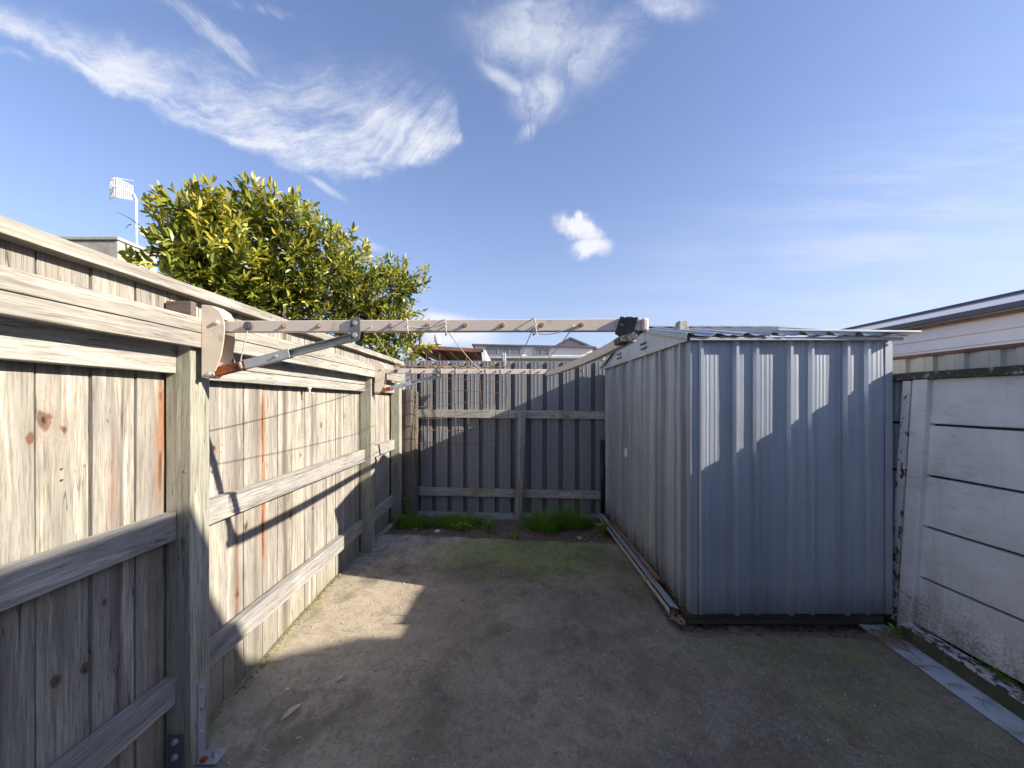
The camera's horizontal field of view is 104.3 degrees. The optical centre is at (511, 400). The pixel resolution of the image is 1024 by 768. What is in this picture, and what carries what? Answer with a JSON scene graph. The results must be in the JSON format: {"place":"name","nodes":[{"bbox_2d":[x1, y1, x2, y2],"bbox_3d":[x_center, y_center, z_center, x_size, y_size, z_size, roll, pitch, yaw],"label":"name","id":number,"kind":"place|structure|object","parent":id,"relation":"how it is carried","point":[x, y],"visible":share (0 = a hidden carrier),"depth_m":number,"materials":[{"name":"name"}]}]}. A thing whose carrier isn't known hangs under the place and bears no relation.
{"place":"outdoors","nodes":[
{"label":"outdoors","id":0,"kind":"place"},
{"bbox_2d":[58,236,160,271],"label":"concrete box roof","id":1,"kind":"structure","parent":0,"point":[111,245],"depth_m":5.40,"materials":[{"name":"white concrete"}]},
{"bbox_2d":[109,177,137,244],"bbox_3d":[-6.438,-2.651,6.528,0.473,1.991,0.177,0,0,0],"label":"tv antenna","id":2,"kind":"object","parent":1,"relation":"on","point":[113,186],"visible":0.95,"depth_m":6.58,"materials":[{"name":"white metal"}]},
{"bbox_2d":[381,523,392,533],"bbox_3d":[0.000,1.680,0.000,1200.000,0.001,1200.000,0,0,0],"label":"ground","id":3,"kind":"structure","parent":0,"point":[386,528],"depth_m":5.23,"materials":[{"name":"grey concrete"}]},
{"bbox_2d":[117,170,440,363],"bbox_3d":[-2.271,-0.306,4.614,1.677,3.984,3.260,0,0,37],"label":"citrus tree","id":4,"kind":"object","parent":3,"relation":"on","point":[207,242],"visible":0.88,"depth_m":3.96,"materials":[{"name":"green plant"}]},
{"bbox_2d":[410,337,490,360],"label":"roof","id":5,"kind":"structure","parent":3,"relation":"on","point":[455,354],"depth_m":9.85,"materials":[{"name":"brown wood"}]},
{"bbox_2d":[434,334,440,345],"bbox_3d":[-1.919,-1.558,10.210,0.166,0.338,0.044,0,0,0],"label":"satellite dish","id":6,"kind":"object","parent":5,"relation":"on","point":[436,338],"visible":0.88,"depth_m":10.21,"materials":[{"name":"white plastic"}]},
{"bbox_2d":[556,337,606,360],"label":"tiled roof house","id":7,"kind":"structure","parent":3,"relation":"on","point":[570,341],"depth_m":17.00,"materials":[{"name":"grey tile"}]},
{"bbox_2d":[884,364,1023,720],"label":"concrete panel wall","id":8,"kind":"structure","parent":3,"relation":"on","point":[958,520],"depth_m":2.15,"materials":[{"name":"concrete"}]},
{"bbox_2d":[972,657,1020,688],"bbox_3d":[2.417,1.356,1.969,0.042,0.044,0.271,0,0,0],"label":"moss tuft","id":9,"kind":"object","parent":8,"relation":"on","point":[998,673],"visible":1,"depth_m":1.98,"materials":[{"name":"green plant"}]},
{"bbox_2d":[893,342,1023,380],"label":"ribbed boundary fence","id":10,"kind":"object","parent":3,"relation":"on","point":[1001,355],"visible":0.09,"depth_m":2.29,"materials":[{"name":"grey metal"}]},
{"bbox_2d":[384,516,624,548],"bbox_3d":[0.495,1.422,4.390,3.730,0.065,1.220,0,0,0],"label":"soil bed","id":11,"kind":"object","parent":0,"point":[500,525],"visible":0.19,"depth_m":4.31,"materials":[{"name":"brown soil"}]},
{"bbox_2d":[391,513,407,528],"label":"weed plant","id":12,"kind":"object","parent":11,"relation":"on","point":[401,519],"visible":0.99,"depth_m":4.40,"materials":[{"name":"green plant"}]},
{"bbox_2d":[402,496,411,520],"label":"weed plant","id":13,"kind":"object","parent":11,"relation":"on","point":[408,513],"visible":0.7,"depth_m":4.59,"materials":[{"name":"green plant"}]},
{"bbox_2d":[402,389,417,518],"bbox_3d":[-1.214,0.671,4.753,0.196,1.618,0.132,0,0,0],"label":"old timber post","id":14,"kind":"object","parent":11,"relation":"on","point":[409,468],"visible":0.95,"depth_m":4.70,"materials":[{"name":"brown wood"}]},
{"bbox_2d":[391,509,434,529],"bbox_3d":[-1.124,1.324,4.520,0.530,0.258,0.527,0,0,0],"label":"grass clump","id":15,"kind":"object","parent":11,"relation":"on","point":[413,521],"visible":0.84,"depth_m":4.50,"materials":[{"name":"green plant"}]},
{"bbox_2d":[422,507,495,529],"bbox_3d":[-0.617,1.350,4.584,0.954,0.213,0.515,0,0,0],"label":"grass clump","id":16,"kind":"object","parent":11,"relation":"on","point":[452,519],"visible":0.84,"depth_m":4.58,"materials":[{"name":"green plant"}]},
{"bbox_2d":[448,519,477,532],"bbox_3d":[-0.545,1.376,4.365,0.284,0.111,0.316,0,0,26],"label":"weed plant","id":17,"kind":"object","parent":11,"relation":"on","point":[460,526],"visible":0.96,"depth_m":4.35,"materials":[{"name":"green plant"}]},
{"bbox_2d":[482,518,495,532],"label":"weed plant","id":18,"kind":"object","parent":11,"relation":"on","point":[488,525],"visible":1,"depth_m":4.31,"materials":[{"name":"green plant"}]},
{"bbox_2d":[405,360,605,519],"bbox_3d":[0.628,0.517,4.830,3.945,2.042,0.235,0,0,3],"label":"wooden fence","id":19,"kind":"object","parent":11,"relation":"on","point":[549,455],"visible":0.58,"depth_m":4.91,"materials":[{"name":"grey wood"}]},
{"bbox_2d":[509,532,518,539],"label":"weed plant","id":20,"kind":"object","parent":11,"relation":"on","point":[515,536],"visible":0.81,"depth_m":4.03,"materials":[{"name":"green plant"}]},
{"bbox_2d":[514,504,571,533],"bbox_3d":[0.364,1.289,4.439,0.705,0.320,0.637,0,0,0],"label":"grass clump","id":21,"kind":"object","parent":11,"relation":"on","point":[543,523],"visible":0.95,"depth_m":4.39,"materials":[{"name":"green plant"}]},
{"bbox_2d":[544,498,598,530],"bbox_3d":[0.661,1.258,4.504,0.807,0.381,0.682,0,0,0],"label":"grass clump","id":22,"kind":"object","parent":11,"relation":"on","point":[573,519],"visible":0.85,"depth_m":4.47,"materials":[{"name":"green plant"}]},
{"bbox_2d":[600,440,604,515],"bbox_3d":[1.095,0.970,4.800,0.064,0.980,0.064,0,0,0],"label":"dark pipe","id":23,"kind":"object","parent":11,"relation":"on","point":[602,476],"visible":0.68,"depth_m":4.78,"materials":[{"name":"plastic"}]},
{"bbox_2d":[594,520,615,537],"bbox_3d":[1.004,1.368,4.246,0.236,0.146,0.244,0,0,-25],"label":"weed plant","id":24,"kind":"object","parent":11,"relation":"on","point":[603,529],"visible":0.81,"depth_m":4.25,"materials":[{"name":"green plant"}]},
{"bbox_2d":[0,0,1023,388],"label":"sky","id":25,"kind":"structure","parent":0,"point":[814,164],"materials":[{"name":"blue"}]},
{"bbox_2d":[472,344,605,360],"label":"flat roofed house","id":26,"kind":"structure","parent":0,"point":[539,353],"depth_m":14.91,"materials":[{"name":"white concrete"}]},
{"bbox_2d":[486,348,521,355],"bbox_3d":[-0.313,-1.835,14.940,1.348,0.301,0.060,0,0,0],"label":"window","id":27,"kind":"structure","parent":26,"relation":"in","point":[490,351],"depth_m":14.93,"materials":[{"name":"clear glass"}]},
{"bbox_2d":[534,349,549,355],"bbox_3d":[1.131,-1.805,14.940,0.578,0.289,0.060,0,0,0],"label":"window","id":28,"kind":"structure","parent":26,"relation":"in","point":[537,352],"depth_m":14.93,"materials":[{"name":"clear glass"}]},
{"bbox_2d":[193,533,1023,767],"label":"concrete yard","id":29,"kind":"structure","parent":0,"point":[542,715],"depth_m":2.02,"materials":[{"name":"grey concrete"}]},
{"bbox_2d":[0,216,403,767],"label":"paling fence","id":30,"kind":"object","parent":29,"relation":"on","point":[183,542],"visible":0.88,"depth_m":1.50,"materials":[{"name":"brown wood"}]},
{"bbox_2d":[202,305,648,393],"bbox_3d":[-0.374,-0.225,2.571,1.748,0.325,2.246,0,0,0],"label":"clothesline","id":31,"kind":"object","parent":30,"relation":"attached to","point":[221,328],"visible":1,"depth_m":1.60,"materials":[{"name":"metal"}]},
{"bbox_2d":[394,353,508,458],"bbox_3d":[-0.764,0.058,4.679,1.451,1.245,0.106,0,0,0],"label":"wire trellis","id":32,"kind":"object","parent":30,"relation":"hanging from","point":[504,365],"visible":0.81,"depth_m":4.68,"materials":[{"name":"grey metal"}]},
{"bbox_2d":[281,703,301,719],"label":"dead leaf","id":33,"kind":"object","parent":29,"relation":"on","point":[290,711],"visible":1,"depth_m":1.85,"materials":[{"name":"beige plant"}]},
{"bbox_2d":[209,520,976,767],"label":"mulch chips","id":34,"kind":"object","parent":29,"relation":"on","point":[678,619],"visible":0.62,"depth_m":2.96,"materials":[{"name":"brown wood"}]},
{"bbox_2d":[211,541,1012,767],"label":"grit","id":35,"kind":"object","parent":29,"relation":"on","point":[690,752],"visible":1,"depth_m":1.95,"materials":[{"name":"gravel"}]},
{"bbox_2d":[598,512,678,612],"bbox_3d":[1.042,1.340,3.620,0.063,0.053,2.120,0,0,0],"label":"metal flashing","id":36,"kind":"object","parent":29,"relation":"on","point":[666,597],"visible":1,"depth_m":3.15,"materials":[{"name":"grey metal"}]},
{"bbox_2d":[612,522,659,579],"bbox_3d":[1.078,1.309,3.585,0.028,0.023,1.330,0,0,0],"label":"timber offcut","id":37,"kind":"object","parent":36,"relation":"on","point":[645,563],"visible":0.99,"depth_m":3.38,"materials":[{"name":"brown wood"}]},
{"bbox_2d":[642,575,657,590],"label":"weed plant","id":38,"kind":"object","parent":29,"relation":"on","point":[646,577],"visible":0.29,"depth_m":2.97,"materials":[{"name":"green plant"}]},
{"bbox_2d":[629,554,869,636],"bbox_3d":[1.730,1.450,3.100,1.420,0.092,1.400,0,0,0],"label":"dirt strip","id":39,"kind":"object","parent":29,"relation":"on","point":[832,628],"visible":0.07,"depth_m":2.56,"materials":[{"name":"soil"}]},
{"bbox_2d":[600,325,920,624],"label":"garden shed","id":40,"kind":"structure","parent":39,"relation":"on","point":[748,474],"depth_m":2.49,"materials":[{"name":"metal"}]},
{"bbox_2d":[675,320,688,329],"bbox_3d":[1.309,-0.568,3.075,0.086,0.093,0.088,0,0,0],"label":"roof block","id":41,"kind":"object","parent":40,"relation":"on","point":[683,324],"depth_m":3.04,"materials":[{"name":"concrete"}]},
{"bbox_2d":[858,624,1023,742],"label":"drain channel","id":42,"kind":"object","parent":29,"relation":"on","point":[1008,721],"visible":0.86,"depth_m":2.00,"materials":[{"name":"grey concrete"}]},
{"bbox_2d":[882,623,903,638],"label":"weed plant","id":43,"kind":"object","parent":42,"relation":"on","point":[892,628],"visible":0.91,"depth_m":2.41,"materials":[{"name":"green plant"}]},
{"bbox_2d":[861,623,925,651],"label":"pine needles","id":44,"kind":"object","parent":42,"relation":"on","point":[884,636],"visible":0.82,"depth_m":2.36,"materials":[{"name":"brown plant"}]},
{"bbox_2d":[888,634,921,660],"bbox_3d":[2.269,1.417,2.297,0.031,0.020,0.229,0,0,11],"label":"twig","id":45,"kind":"object","parent":42,"relation":"on","point":[905,646],"visible":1,"depth_m":2.28,"materials":[{"name":"brown wood"}]},
{"bbox_2d":[807,289,1023,356],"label":"weatherboard house","id":46,"kind":"structure","parent":0,"point":[992,320],"depth_m":5.48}
]}

